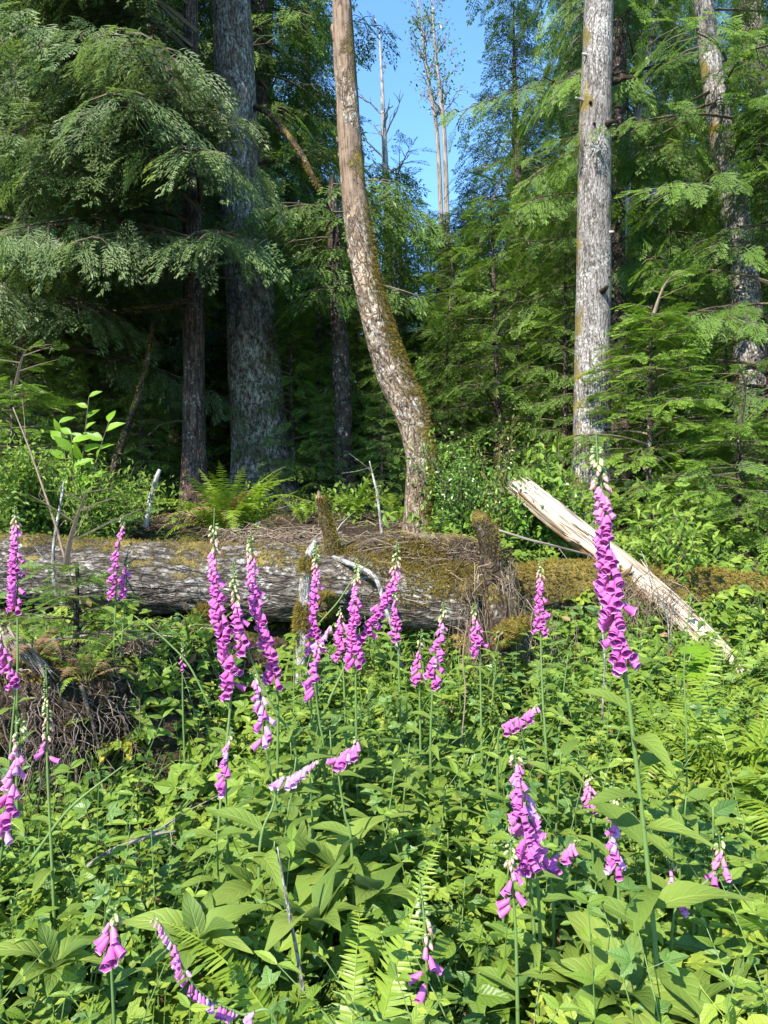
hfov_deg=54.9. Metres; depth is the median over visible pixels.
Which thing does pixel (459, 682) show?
leafy plant
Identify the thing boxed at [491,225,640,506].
understory conifer
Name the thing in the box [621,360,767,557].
hemlock seedling
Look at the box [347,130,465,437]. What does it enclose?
understory conifer
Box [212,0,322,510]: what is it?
spruce tree
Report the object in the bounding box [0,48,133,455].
forest conifer
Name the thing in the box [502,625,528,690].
leafy plant
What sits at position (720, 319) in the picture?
hemlock tree
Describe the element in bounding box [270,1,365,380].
forest conifer
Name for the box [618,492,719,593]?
leafy shrub
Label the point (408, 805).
leafy plant
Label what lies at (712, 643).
leafy plant
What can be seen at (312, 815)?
leafy plant
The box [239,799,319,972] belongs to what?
leafy plant
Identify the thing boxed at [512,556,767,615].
mossy log
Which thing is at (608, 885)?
leafy plant
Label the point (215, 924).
leaf rosette
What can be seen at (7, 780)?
foxglove
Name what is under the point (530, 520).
leafy shrub
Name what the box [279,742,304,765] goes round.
leafy plant
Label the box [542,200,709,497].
understory conifer
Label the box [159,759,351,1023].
foxglove
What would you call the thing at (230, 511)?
sword fern
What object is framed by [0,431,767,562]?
undergrowth
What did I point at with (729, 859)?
leafy plant
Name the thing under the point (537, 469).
leafy shrub
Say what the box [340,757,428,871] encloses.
leafy plant
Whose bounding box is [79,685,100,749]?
exposed root
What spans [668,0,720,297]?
forest conifer
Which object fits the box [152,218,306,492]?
understory conifer
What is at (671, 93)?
forest conifer
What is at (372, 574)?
fallen branch
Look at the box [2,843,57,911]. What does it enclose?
leafy plant
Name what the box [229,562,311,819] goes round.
foxglove
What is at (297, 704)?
leafy plant
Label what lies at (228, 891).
leaf rosette
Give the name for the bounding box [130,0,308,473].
forest conifer
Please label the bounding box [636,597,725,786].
tall stalk
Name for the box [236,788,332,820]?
leaf rosette
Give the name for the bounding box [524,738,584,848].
leafy plant
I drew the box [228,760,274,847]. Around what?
leafy plant
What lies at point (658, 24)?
forest conifer
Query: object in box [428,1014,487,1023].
leaf rosette
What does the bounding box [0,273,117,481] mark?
understory conifer
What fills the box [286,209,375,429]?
forest conifer
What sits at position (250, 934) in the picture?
leafy plant
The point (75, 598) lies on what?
hemlock seedling
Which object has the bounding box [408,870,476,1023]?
foxglove
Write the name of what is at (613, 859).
foxglove
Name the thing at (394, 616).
foxglove
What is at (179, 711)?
foxglove
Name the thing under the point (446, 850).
leafy plant
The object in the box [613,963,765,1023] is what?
leaf rosette
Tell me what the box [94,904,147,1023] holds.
foxglove
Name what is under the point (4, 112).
forest conifer
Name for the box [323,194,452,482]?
understory conifer
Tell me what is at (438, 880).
leafy plant
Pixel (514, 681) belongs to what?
leafy plant
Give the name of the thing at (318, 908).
leaf rosette
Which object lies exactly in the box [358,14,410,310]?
dead tree
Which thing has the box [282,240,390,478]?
understory conifer
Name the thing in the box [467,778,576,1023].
foxglove
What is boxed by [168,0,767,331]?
sky
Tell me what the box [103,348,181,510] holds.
understory conifer
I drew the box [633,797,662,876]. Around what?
leafy plant
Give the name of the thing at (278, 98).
forest conifer
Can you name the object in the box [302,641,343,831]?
foxglove
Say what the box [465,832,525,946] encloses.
leafy plant
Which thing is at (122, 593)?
foxglove
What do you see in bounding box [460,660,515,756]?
leafy plant
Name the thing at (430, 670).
foxglove
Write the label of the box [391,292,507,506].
understory conifer
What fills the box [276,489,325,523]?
sword fern
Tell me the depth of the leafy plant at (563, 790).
2.73 m
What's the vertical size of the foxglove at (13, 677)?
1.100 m
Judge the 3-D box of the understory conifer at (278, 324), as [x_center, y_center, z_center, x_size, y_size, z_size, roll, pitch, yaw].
[-2.450,-3.329,14.039,3.247,6.273,3.294,-1,-2,19]
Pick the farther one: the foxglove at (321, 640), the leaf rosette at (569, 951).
the foxglove at (321, 640)
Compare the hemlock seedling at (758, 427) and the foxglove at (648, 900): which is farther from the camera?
the hemlock seedling at (758, 427)
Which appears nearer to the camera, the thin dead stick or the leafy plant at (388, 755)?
the leafy plant at (388, 755)
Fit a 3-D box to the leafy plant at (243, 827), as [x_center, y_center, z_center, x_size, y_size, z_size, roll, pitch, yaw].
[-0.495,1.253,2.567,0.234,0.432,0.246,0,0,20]
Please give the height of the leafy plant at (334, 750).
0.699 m
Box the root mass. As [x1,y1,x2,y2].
[0,624,153,815]
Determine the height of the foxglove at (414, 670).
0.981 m
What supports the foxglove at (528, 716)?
on the ground at (280, 630)
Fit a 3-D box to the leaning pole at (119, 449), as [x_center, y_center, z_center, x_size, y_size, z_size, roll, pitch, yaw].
[-2.752,-1.138,8.034,0.561,1.913,0.226,0,0,-23]
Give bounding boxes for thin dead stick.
[346,453,389,534]
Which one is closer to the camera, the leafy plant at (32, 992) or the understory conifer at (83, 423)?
the leafy plant at (32, 992)
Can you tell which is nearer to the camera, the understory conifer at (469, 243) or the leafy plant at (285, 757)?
the leafy plant at (285, 757)
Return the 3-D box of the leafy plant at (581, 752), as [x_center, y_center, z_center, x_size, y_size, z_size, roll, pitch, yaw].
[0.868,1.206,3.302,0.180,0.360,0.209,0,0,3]
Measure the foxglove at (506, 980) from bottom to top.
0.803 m
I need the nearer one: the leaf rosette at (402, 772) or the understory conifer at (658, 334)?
the leaf rosette at (402, 772)
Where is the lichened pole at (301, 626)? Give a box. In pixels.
[290,540,318,684]
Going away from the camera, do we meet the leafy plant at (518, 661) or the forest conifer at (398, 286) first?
the leafy plant at (518, 661)
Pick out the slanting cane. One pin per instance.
(341, 596)
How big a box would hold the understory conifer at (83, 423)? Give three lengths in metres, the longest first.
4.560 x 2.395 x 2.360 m
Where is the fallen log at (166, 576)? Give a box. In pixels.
[0,490,542,686]
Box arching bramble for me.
[134,615,210,708]
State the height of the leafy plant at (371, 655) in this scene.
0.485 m
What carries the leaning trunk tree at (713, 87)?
on the ground at (280, 630)
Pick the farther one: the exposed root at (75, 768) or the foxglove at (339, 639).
the exposed root at (75, 768)
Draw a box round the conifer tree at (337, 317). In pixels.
[211,175,450,510]
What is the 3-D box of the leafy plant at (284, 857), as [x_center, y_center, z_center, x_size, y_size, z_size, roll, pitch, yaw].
[-0.379,1.239,2.190,0.283,0.554,0.323,0,0,15]
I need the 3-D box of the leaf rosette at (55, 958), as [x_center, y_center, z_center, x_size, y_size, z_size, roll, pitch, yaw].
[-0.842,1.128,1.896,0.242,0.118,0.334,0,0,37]
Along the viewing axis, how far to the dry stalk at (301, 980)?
1.90 m
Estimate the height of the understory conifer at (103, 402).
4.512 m
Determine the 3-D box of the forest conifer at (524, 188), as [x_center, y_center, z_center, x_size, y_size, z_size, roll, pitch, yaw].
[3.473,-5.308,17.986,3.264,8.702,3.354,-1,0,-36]
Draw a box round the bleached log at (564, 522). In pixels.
[505,477,754,682]
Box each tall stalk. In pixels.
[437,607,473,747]
[566,604,605,721]
[636,551,678,647]
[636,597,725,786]
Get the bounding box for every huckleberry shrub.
[386,409,555,537]
[468,413,520,540]
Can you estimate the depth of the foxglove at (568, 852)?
2.10 m
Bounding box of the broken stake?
[143,469,160,527]
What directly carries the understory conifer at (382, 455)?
on the ground at (280, 630)
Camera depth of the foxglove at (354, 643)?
2.83 m
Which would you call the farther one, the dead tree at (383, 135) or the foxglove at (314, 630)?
the dead tree at (383, 135)
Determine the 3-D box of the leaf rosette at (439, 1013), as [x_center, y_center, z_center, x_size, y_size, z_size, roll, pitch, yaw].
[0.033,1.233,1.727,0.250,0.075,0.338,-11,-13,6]
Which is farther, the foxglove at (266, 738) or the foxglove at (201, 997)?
the foxglove at (266, 738)
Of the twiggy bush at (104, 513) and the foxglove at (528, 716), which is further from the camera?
the twiggy bush at (104, 513)
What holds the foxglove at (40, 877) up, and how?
on the ground at (280, 630)
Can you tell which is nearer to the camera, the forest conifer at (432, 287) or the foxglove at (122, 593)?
the foxglove at (122, 593)
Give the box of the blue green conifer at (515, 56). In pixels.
[408,0,658,459]
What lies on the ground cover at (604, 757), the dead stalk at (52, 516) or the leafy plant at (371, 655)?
the dead stalk at (52, 516)
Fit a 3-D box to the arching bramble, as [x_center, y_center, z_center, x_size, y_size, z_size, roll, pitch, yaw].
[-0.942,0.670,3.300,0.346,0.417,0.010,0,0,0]
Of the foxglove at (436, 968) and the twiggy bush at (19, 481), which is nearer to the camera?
the foxglove at (436, 968)
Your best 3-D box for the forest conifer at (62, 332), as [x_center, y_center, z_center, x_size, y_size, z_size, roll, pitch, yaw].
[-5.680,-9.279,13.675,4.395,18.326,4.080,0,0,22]
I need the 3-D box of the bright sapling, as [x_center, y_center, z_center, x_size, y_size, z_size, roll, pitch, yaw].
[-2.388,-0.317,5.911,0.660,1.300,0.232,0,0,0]
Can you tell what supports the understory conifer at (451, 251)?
on the ground at (280, 630)
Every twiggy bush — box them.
[0,420,109,535]
[41,445,173,539]
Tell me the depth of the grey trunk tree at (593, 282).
7.36 m
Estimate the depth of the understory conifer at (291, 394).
9.23 m
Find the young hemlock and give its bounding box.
[546,264,767,540]
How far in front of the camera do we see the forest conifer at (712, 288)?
19.93 m
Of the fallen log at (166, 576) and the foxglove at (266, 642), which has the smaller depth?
the foxglove at (266, 642)
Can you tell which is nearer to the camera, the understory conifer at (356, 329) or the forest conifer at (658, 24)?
the understory conifer at (356, 329)
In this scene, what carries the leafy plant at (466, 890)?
on the ground at (280, 630)
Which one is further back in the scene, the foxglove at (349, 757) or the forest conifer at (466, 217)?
the forest conifer at (466, 217)
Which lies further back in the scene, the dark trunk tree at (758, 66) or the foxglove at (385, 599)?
the dark trunk tree at (758, 66)
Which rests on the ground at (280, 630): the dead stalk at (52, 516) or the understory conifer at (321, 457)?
the understory conifer at (321, 457)
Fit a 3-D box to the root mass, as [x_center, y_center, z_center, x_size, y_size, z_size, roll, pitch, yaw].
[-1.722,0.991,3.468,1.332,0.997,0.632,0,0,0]
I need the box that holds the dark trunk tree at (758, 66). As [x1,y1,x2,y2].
[643,0,767,350]
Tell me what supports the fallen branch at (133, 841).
on the ground cover at (604, 757)
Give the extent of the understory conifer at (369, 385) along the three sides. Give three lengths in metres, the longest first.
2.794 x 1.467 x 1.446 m
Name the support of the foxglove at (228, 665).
on the ground at (280, 630)
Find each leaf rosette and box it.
[0,918,114,997]
[116,889,265,980]
[201,862,303,924]
[232,797,360,902]
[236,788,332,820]
[255,810,417,915]
[259,751,321,768]
[262,854,367,959]
[309,859,436,916]
[316,762,391,781]
[381,763,434,798]
[408,1007,454,1023]
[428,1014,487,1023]
[431,783,500,811]
[465,947,560,1012]
[516,941,623,1023]
[540,902,699,1023]
[562,857,628,936]
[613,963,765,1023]
[679,935,767,1015]
[710,850,767,888]
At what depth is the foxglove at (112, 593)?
3.58 m
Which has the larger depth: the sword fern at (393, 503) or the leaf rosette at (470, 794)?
the sword fern at (393, 503)
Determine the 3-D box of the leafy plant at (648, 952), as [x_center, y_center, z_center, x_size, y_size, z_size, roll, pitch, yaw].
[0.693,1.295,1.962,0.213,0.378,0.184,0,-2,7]
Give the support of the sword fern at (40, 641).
on the root mass
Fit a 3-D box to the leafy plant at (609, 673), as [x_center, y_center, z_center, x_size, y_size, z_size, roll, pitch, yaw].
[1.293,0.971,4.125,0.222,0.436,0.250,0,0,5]
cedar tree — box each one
[0,0,249,465]
[0,0,292,516]
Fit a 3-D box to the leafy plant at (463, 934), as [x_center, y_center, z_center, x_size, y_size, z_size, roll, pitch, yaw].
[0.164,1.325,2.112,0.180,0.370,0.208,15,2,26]
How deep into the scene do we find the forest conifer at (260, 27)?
12.95 m
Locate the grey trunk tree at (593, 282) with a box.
[571,0,635,527]
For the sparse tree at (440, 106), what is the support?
on the ground at (280, 630)
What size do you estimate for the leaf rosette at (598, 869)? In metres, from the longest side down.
0.338 x 0.250 x 0.076 m
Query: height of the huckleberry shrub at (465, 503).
1.215 m
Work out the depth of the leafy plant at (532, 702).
3.63 m
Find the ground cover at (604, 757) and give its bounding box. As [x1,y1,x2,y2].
[0,521,767,1023]
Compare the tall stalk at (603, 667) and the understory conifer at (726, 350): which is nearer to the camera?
the tall stalk at (603, 667)
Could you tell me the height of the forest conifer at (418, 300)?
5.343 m
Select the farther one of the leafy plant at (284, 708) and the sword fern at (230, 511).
the sword fern at (230, 511)
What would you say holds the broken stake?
on the ground at (280, 630)
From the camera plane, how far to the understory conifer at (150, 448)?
10.34 m
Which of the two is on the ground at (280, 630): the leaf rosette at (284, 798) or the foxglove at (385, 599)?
the foxglove at (385, 599)
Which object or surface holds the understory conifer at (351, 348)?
on the ground at (280, 630)
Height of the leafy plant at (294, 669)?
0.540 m
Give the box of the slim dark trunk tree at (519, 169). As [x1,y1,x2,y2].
[462,138,574,467]
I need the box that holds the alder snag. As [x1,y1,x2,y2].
[330,0,438,533]
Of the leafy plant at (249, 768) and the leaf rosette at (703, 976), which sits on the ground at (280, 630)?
the leafy plant at (249, 768)
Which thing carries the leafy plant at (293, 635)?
on the ground at (280, 630)
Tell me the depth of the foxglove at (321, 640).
2.89 m
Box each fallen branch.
[34,611,110,650]
[86,796,216,867]
[261,515,349,544]
[331,555,402,667]
[498,529,595,559]
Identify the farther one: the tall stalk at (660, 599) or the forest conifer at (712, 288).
the forest conifer at (712, 288)
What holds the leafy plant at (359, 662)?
on the ground at (280, 630)
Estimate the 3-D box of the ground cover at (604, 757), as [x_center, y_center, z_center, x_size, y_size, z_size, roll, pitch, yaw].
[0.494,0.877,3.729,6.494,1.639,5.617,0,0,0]
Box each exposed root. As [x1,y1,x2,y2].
[66,735,77,797]
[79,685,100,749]
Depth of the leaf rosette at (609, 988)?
1.85 m
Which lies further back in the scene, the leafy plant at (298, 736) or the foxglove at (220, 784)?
the leafy plant at (298, 736)
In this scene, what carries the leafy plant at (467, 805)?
on the ground at (280, 630)
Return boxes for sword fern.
[2,625,104,662]
[26,623,138,695]
[146,462,313,542]
[168,833,443,1023]
[172,604,231,642]
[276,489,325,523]
[323,473,383,520]
[366,483,403,522]
[591,632,767,783]
[592,668,767,839]
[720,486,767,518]
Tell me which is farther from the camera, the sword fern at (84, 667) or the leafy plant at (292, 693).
the leafy plant at (292, 693)
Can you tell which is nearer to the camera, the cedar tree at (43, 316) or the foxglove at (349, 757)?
the foxglove at (349, 757)
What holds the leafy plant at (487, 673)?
on the ground at (280, 630)
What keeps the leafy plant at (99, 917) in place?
on the ground at (280, 630)
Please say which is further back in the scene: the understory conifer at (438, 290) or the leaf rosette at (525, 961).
the understory conifer at (438, 290)
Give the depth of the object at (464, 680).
3.30 m
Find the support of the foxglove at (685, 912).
on the ground at (280, 630)
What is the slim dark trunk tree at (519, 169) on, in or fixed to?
on the ground at (280, 630)
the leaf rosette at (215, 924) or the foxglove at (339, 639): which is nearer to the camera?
the leaf rosette at (215, 924)
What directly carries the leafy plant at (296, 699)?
on the ground at (280, 630)
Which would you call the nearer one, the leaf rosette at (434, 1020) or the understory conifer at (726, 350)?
the leaf rosette at (434, 1020)
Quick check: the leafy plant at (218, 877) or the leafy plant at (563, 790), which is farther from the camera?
the leafy plant at (563, 790)
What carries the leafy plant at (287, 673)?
on the ground at (280, 630)
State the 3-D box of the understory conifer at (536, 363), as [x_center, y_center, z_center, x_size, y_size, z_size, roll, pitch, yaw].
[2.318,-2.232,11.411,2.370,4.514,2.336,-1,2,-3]
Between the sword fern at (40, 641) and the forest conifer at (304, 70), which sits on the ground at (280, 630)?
the forest conifer at (304, 70)
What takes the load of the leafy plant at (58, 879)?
on the ground at (280, 630)
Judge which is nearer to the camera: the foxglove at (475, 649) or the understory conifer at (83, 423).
the foxglove at (475, 649)
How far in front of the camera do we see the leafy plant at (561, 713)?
3.28 m
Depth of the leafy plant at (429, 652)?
4.41 m
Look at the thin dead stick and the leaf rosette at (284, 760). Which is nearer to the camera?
the leaf rosette at (284, 760)
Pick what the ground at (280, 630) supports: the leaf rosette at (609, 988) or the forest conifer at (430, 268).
the forest conifer at (430, 268)
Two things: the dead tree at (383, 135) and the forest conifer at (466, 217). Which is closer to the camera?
the forest conifer at (466, 217)
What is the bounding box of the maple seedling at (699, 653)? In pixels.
[671,645,721,708]
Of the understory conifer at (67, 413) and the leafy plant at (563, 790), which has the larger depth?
the understory conifer at (67, 413)
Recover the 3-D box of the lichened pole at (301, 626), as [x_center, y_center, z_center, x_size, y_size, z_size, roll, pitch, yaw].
[-0.461,0.585,4.301,0.180,0.848,0.151,0,0,0]
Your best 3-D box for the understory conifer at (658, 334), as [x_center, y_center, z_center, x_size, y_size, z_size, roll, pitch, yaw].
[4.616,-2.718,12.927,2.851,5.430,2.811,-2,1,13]
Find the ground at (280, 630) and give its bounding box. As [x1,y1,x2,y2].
[0,352,767,1023]
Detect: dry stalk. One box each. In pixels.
[29,766,122,861]
[277,847,304,991]
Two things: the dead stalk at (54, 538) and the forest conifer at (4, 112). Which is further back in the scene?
the forest conifer at (4, 112)
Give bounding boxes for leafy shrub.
[482,470,580,553]
[526,434,588,539]
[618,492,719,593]
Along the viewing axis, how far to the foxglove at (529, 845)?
1.93 m
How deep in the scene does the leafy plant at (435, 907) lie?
2.02 m
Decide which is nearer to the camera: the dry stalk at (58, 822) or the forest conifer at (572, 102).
the dry stalk at (58, 822)
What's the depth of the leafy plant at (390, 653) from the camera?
4.25 m
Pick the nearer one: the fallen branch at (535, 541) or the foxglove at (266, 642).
the foxglove at (266, 642)
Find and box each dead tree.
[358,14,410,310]
[625,0,664,250]
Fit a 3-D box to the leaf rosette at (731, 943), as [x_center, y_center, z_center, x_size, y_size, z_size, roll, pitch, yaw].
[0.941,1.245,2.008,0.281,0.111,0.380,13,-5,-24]
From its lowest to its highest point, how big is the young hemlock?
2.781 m
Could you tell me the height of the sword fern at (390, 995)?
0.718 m
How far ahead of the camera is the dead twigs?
4.70 m
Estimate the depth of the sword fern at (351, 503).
7.53 m
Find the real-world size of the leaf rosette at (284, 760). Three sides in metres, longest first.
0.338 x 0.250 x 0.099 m
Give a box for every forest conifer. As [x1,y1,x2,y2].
[0,0,323,495]
[0,37,81,379]
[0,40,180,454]
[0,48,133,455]
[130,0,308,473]
[146,0,414,410]
[178,0,370,403]
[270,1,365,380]
[271,56,289,216]
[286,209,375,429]
[363,207,416,368]
[381,239,440,436]
[421,226,465,417]
[421,231,438,336]
[435,179,502,415]
[489,122,568,411]
[491,0,718,428]
[531,0,582,313]
[533,26,582,305]
[554,0,728,445]
[628,11,719,310]
[633,1,724,463]
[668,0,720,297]
[682,151,729,442]
[691,0,767,376]
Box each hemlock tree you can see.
[436,0,767,506]
[571,29,767,514]
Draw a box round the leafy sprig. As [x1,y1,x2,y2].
[245,497,268,542]
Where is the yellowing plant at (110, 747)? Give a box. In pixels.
[79,734,148,767]
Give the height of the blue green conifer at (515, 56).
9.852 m
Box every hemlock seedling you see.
[0,341,96,536]
[0,488,163,676]
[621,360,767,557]
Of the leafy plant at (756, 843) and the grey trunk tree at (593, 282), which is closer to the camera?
the leafy plant at (756, 843)
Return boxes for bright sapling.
[47,391,124,536]
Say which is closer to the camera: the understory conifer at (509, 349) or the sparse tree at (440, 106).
the understory conifer at (509, 349)
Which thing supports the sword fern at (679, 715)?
on the ground at (280, 630)
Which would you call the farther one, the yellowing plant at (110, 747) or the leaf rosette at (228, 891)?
the yellowing plant at (110, 747)
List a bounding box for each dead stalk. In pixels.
[12,399,89,615]
[34,470,64,604]
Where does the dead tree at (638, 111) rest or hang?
on the ground at (280, 630)
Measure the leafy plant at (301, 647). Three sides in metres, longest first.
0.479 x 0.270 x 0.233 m
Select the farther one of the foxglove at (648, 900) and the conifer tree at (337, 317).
the conifer tree at (337, 317)
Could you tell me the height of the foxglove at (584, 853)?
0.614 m
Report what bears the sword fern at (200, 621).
on the ground at (280, 630)
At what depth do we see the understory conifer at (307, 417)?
12.10 m
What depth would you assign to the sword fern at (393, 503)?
7.35 m
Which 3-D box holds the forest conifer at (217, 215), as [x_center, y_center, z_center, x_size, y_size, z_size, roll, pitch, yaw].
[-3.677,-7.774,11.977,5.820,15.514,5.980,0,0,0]
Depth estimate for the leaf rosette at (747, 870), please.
2.42 m
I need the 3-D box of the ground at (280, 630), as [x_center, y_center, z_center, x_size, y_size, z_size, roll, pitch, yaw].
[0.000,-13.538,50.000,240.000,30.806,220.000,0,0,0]
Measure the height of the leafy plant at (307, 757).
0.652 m
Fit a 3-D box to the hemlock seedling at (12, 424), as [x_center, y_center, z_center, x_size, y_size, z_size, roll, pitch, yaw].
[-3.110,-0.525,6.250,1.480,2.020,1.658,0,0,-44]
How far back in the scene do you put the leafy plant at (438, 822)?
2.47 m
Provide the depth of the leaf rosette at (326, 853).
2.25 m
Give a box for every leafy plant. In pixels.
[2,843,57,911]
[9,962,55,1023]
[30,867,68,927]
[83,895,123,993]
[166,826,255,983]
[209,819,258,866]
[216,841,304,1018]
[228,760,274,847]
[235,913,289,1019]
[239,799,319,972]
[246,734,280,779]
[254,753,336,911]
[259,705,295,780]
[273,645,321,714]
[273,654,314,732]
[279,692,303,753]
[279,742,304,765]
[281,614,327,678]
[281,633,320,700]
[282,663,304,700]
[282,728,353,824]
[283,772,363,937]
[289,665,319,726]
[290,685,335,738]
[291,722,308,755]
[299,726,377,848]
[340,627,369,691]
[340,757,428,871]
[347,615,383,680]
[363,738,431,861]
[364,614,422,695]
[382,749,390,775]
[401,903,447,1016]
[413,786,485,904]
[416,914,479,1021]
[418,875,444,943]
[419,632,444,678]
[428,832,468,923]
[432,766,489,895]
[433,658,471,724]
[438,880,480,983]
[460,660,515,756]
[464,628,521,712]
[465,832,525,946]
[475,657,510,721]
[501,652,526,702]
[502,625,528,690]
[508,703,530,748]
[520,649,595,753]
[522,723,543,778]
[524,667,580,760]
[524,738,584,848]
[530,704,590,798]
[533,657,565,730]
[545,689,562,728]
[550,781,585,845]
[567,742,596,801]
[569,801,648,896]
[601,645,633,691]
[630,672,662,713]
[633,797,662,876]
[636,788,721,924]
[641,932,652,962]
[660,788,709,874]
[673,789,767,941]
[696,633,725,658]
[729,741,752,763]
[747,840,767,900]
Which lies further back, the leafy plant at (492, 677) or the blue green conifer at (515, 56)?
the blue green conifer at (515, 56)
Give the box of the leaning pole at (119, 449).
[106,323,154,487]
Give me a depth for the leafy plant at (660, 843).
2.28 m
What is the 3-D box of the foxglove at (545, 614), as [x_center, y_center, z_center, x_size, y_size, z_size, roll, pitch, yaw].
[0.639,0.828,2.946,0.582,1.296,0.399,0,0,0]
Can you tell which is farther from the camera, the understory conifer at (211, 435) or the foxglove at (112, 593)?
the understory conifer at (211, 435)
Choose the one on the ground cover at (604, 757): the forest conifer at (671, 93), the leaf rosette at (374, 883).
the leaf rosette at (374, 883)
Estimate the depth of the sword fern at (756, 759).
3.21 m
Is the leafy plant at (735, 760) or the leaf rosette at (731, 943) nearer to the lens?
the leaf rosette at (731, 943)
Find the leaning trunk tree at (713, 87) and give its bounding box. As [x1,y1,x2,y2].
[531,0,767,518]
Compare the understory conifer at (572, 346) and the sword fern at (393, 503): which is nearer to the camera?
the sword fern at (393, 503)
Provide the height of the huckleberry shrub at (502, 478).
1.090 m
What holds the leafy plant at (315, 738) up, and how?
on the ground at (280, 630)
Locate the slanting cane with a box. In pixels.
[319,563,369,622]
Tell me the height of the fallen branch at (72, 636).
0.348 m
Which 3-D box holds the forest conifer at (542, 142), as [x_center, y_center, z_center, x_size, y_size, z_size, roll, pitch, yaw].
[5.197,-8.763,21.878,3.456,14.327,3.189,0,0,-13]
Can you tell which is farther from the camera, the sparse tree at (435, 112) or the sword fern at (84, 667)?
the sparse tree at (435, 112)
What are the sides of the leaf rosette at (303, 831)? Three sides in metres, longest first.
0.464 x 0.343 x 0.136 m
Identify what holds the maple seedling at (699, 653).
on the ground at (280, 630)
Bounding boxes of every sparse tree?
[401,0,461,337]
[410,0,474,286]
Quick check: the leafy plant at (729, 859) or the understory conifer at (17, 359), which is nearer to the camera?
the leafy plant at (729, 859)
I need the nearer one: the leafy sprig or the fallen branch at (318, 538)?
the fallen branch at (318, 538)
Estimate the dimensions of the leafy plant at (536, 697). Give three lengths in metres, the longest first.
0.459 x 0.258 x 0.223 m
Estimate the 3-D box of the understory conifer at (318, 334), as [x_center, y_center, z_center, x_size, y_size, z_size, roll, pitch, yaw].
[-0.916,-2.435,10.853,2.569,4.964,2.606,0,0,0]
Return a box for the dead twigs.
[0,506,759,886]
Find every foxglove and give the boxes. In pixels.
[0,506,86,858]
[0,620,69,905]
[0,713,34,1023]
[6,664,138,1004]
[63,515,180,734]
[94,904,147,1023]
[103,560,147,693]
[150,914,277,1023]
[154,632,210,795]
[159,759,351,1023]
[160,727,255,1010]
[182,508,251,944]
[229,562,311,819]
[245,531,296,828]
[249,672,289,831]
[268,736,463,1017]
[281,541,400,818]
[302,623,336,819]
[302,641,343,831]
[304,541,353,818]
[323,605,360,808]
[327,558,385,832]
[372,593,416,758]
[404,629,431,797]
[408,601,458,822]
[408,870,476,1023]
[453,703,541,894]
[461,603,495,787]
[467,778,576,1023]
[471,829,539,1023]
[504,748,565,1023]
[517,558,582,822]
[525,839,582,1010]
[571,431,754,1023]
[575,769,601,868]
[597,777,641,938]
[660,831,767,1016]
[666,856,747,1019]
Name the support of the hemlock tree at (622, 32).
on the ground at (280, 630)
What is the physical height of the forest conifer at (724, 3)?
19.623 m
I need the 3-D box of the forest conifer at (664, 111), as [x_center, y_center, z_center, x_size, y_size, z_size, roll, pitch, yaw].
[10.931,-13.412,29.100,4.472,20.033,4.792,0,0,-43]
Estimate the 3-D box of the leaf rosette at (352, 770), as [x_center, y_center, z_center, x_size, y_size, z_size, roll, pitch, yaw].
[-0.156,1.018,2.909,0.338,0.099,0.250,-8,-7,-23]
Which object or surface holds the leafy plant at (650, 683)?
on the ground at (280, 630)
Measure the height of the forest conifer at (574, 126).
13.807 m
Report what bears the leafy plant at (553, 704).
on the ground at (280, 630)
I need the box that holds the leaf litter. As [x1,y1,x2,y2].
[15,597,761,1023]
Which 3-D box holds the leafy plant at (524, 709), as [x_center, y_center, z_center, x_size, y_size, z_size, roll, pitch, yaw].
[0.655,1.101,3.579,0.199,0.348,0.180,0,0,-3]
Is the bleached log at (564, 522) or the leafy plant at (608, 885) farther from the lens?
the bleached log at (564, 522)
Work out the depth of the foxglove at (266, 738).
2.43 m
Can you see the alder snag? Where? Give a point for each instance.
(404, 395)
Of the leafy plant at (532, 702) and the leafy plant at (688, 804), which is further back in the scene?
the leafy plant at (532, 702)
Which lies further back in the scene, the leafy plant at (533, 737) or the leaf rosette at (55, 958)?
the leafy plant at (533, 737)
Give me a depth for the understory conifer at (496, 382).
10.13 m
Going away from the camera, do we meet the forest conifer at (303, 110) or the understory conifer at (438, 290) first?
the understory conifer at (438, 290)
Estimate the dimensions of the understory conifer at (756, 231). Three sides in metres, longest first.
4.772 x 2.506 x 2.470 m
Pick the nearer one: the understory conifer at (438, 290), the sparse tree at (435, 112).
the understory conifer at (438, 290)
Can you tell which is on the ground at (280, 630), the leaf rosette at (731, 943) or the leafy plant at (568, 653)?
the leafy plant at (568, 653)
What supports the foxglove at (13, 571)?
on the ground at (280, 630)
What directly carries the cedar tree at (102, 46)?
on the ground at (280, 630)
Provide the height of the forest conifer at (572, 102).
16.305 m
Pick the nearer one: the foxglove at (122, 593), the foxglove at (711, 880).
the foxglove at (711, 880)
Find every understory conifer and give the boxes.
[0,209,174,505]
[0,219,125,471]
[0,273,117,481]
[0,293,69,501]
[37,354,116,503]
[44,305,181,491]
[79,283,213,503]
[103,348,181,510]
[135,252,230,503]
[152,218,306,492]
[179,161,314,472]
[232,293,359,510]
[272,165,401,497]
[277,259,353,494]
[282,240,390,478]
[287,379,353,513]
[295,250,405,500]
[309,242,398,441]
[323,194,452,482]
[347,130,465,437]
[347,367,406,512]
[350,314,406,498]
[365,212,499,480]
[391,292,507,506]
[398,207,539,489]
[414,154,572,508]
[425,193,561,477]
[452,236,562,462]
[462,228,574,489]
[490,197,658,482]
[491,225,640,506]
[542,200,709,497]
[627,164,767,489]
[627,212,709,480]
[655,292,733,505]
[696,208,767,467]

